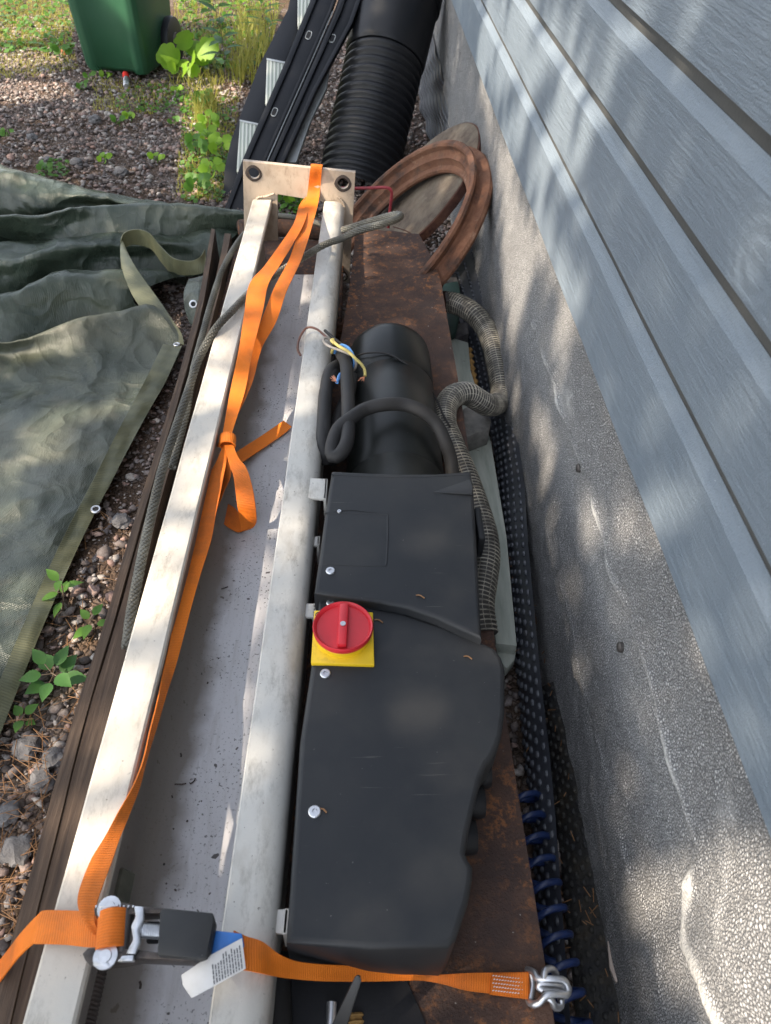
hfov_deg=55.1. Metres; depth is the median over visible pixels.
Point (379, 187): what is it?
bent bar
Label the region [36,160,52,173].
weed
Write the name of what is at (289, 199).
weed
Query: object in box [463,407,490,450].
concrete block
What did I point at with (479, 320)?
suction hose
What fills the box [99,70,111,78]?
weed
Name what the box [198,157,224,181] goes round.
weed
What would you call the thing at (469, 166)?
iron ring
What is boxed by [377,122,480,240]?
manhole cover
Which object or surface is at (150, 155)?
weed
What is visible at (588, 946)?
soiled membrane
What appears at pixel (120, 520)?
rock
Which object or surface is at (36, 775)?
rock
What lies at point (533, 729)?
dimpled membrane
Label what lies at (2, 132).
weed
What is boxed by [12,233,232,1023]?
wooden lath
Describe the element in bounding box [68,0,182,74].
wheelie bin
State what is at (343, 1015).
black lever
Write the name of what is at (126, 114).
weed
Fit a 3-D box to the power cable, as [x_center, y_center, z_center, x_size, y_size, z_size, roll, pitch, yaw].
[-0.095,-0.238,1.538,0.248,0.159,0.580,-20,50,-21]
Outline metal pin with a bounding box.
[325,1001,336,1023]
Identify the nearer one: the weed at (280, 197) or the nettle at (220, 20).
the weed at (280, 197)
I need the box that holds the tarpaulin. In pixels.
[0,164,243,732]
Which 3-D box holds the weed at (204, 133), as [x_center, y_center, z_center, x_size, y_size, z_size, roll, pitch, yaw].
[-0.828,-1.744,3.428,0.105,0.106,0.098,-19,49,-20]
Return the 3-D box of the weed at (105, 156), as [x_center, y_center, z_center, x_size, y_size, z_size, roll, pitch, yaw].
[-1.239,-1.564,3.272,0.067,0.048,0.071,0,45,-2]
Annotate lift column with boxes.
[23,159,354,1023]
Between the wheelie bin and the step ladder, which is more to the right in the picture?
the step ladder
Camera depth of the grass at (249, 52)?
4.27 m
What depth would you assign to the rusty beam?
1.05 m
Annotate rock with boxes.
[0,800,21,827]
[0,833,32,866]
[11,733,41,761]
[26,133,37,140]
[27,767,55,793]
[42,746,62,769]
[69,157,82,165]
[88,114,100,123]
[110,513,130,529]
[113,166,128,176]
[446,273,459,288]
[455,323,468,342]
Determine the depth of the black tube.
0.86 m
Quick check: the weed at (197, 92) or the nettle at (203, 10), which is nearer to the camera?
the weed at (197, 92)
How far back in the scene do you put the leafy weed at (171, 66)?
4.09 m
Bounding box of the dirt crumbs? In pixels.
[139,384,279,988]
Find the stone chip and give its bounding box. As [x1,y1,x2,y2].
[607,941,616,982]
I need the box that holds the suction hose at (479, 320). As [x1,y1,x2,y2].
[435,291,507,634]
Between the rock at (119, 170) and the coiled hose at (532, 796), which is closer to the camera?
the coiled hose at (532, 796)
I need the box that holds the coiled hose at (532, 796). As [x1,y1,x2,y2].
[518,790,592,1023]
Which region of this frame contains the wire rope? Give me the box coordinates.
[121,211,403,650]
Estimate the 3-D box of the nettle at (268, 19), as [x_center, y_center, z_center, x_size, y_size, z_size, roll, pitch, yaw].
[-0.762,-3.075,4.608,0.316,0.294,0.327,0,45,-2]
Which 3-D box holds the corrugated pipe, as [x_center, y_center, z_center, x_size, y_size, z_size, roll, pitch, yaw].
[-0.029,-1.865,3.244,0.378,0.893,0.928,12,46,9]
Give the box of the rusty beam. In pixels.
[158,217,554,1023]
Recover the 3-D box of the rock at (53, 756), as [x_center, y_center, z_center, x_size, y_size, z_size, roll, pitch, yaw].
[-0.605,0.447,1.348,0.040,0.028,0.043,-16,48,-17]
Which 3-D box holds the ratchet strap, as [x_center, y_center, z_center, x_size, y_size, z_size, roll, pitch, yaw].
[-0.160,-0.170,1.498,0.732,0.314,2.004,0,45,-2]
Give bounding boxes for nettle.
[195,0,241,85]
[200,0,232,27]
[240,0,285,38]
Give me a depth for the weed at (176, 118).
3.62 m
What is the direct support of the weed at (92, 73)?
on the ground at (92, 548)
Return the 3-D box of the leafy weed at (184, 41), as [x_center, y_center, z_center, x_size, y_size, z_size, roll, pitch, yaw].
[-1.065,-2.526,4.112,0.293,0.212,0.316,25,50,21]
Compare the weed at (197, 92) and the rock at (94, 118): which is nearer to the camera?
the rock at (94, 118)
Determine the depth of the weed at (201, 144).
3.33 m
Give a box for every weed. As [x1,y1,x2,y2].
[0,127,13,136]
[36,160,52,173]
[49,43,72,62]
[76,79,88,89]
[82,71,95,80]
[96,152,111,163]
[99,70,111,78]
[109,114,124,125]
[121,111,134,120]
[147,152,164,162]
[156,30,218,72]
[167,59,199,82]
[167,115,179,124]
[170,85,183,92]
[183,172,210,191]
[184,133,208,153]
[192,88,211,107]
[194,122,219,143]
[197,109,219,128]
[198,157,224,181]
[208,134,231,158]
[278,194,297,201]
[283,195,303,202]
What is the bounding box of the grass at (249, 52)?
[0,0,288,201]
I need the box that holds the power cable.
[296,326,458,473]
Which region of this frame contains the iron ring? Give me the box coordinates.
[336,140,492,340]
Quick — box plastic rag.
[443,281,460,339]
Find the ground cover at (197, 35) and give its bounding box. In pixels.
[0,0,315,216]
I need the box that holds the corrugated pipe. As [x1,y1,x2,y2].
[321,0,442,183]
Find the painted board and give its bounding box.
[451,338,516,675]
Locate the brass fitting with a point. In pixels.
(355, 1017)
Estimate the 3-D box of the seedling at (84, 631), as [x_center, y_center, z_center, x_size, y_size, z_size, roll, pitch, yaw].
[-0.605,0.236,1.534,0.070,0.044,0.085,0,45,-2]
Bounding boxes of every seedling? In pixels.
[13,704,37,732]
[19,645,85,701]
[42,569,83,616]
[73,604,104,639]
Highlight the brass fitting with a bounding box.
[348,1012,363,1023]
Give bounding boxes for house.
[433,0,770,1023]
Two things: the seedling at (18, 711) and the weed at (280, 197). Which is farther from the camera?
the weed at (280, 197)
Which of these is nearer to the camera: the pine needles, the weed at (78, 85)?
the pine needles
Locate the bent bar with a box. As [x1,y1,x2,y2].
[354,186,392,227]
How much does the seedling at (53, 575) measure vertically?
0.088 m
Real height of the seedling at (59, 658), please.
0.070 m
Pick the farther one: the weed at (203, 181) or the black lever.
the weed at (203, 181)
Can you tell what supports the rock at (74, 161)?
on the ground at (92, 548)
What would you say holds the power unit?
on the rusty beam
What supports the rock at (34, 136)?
on the ground at (92, 548)
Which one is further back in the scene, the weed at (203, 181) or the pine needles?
the weed at (203, 181)
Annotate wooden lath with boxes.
[0,229,218,1023]
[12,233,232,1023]
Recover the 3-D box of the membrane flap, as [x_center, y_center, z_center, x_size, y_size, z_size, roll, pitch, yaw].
[0.238,-1.878,3.432,0.085,0.322,3.008,0,45,-3]
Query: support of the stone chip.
on the soiled membrane at (588, 946)
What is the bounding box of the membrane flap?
[419,36,448,139]
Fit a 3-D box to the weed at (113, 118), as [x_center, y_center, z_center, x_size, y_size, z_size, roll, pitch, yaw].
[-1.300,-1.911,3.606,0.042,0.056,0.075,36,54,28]
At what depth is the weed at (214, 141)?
3.32 m
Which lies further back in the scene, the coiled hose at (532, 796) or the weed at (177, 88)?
the weed at (177, 88)
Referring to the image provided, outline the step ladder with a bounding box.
[223,0,360,209]
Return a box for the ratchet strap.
[0,164,571,1011]
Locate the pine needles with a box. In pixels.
[0,505,618,1022]
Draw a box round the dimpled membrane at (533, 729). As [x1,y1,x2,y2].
[445,247,570,1023]
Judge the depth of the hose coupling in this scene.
4.05 m
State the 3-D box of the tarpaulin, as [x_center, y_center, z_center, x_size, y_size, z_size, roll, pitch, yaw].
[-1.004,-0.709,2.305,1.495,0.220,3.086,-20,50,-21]
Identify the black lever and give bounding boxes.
[332,975,360,1023]
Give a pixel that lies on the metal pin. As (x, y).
(331, 1008)
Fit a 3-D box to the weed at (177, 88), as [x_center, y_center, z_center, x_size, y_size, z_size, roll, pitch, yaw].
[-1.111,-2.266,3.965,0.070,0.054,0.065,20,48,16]
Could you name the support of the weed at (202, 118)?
on the ground at (92, 548)
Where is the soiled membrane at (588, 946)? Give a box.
[542,682,620,1023]
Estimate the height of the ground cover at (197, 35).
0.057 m
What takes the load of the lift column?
on the rusty beam
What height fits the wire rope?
0.243 m
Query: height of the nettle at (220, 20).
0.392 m
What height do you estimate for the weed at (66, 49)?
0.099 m
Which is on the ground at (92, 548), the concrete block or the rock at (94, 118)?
the rock at (94, 118)
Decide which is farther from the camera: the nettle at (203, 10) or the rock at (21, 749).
the nettle at (203, 10)
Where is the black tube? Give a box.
[273,977,291,1023]
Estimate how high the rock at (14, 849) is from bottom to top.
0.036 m
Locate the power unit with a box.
[281,323,504,1023]
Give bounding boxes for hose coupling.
[122,71,129,87]
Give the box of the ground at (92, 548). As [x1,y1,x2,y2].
[0,0,575,1016]
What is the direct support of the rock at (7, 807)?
on the ground at (92, 548)

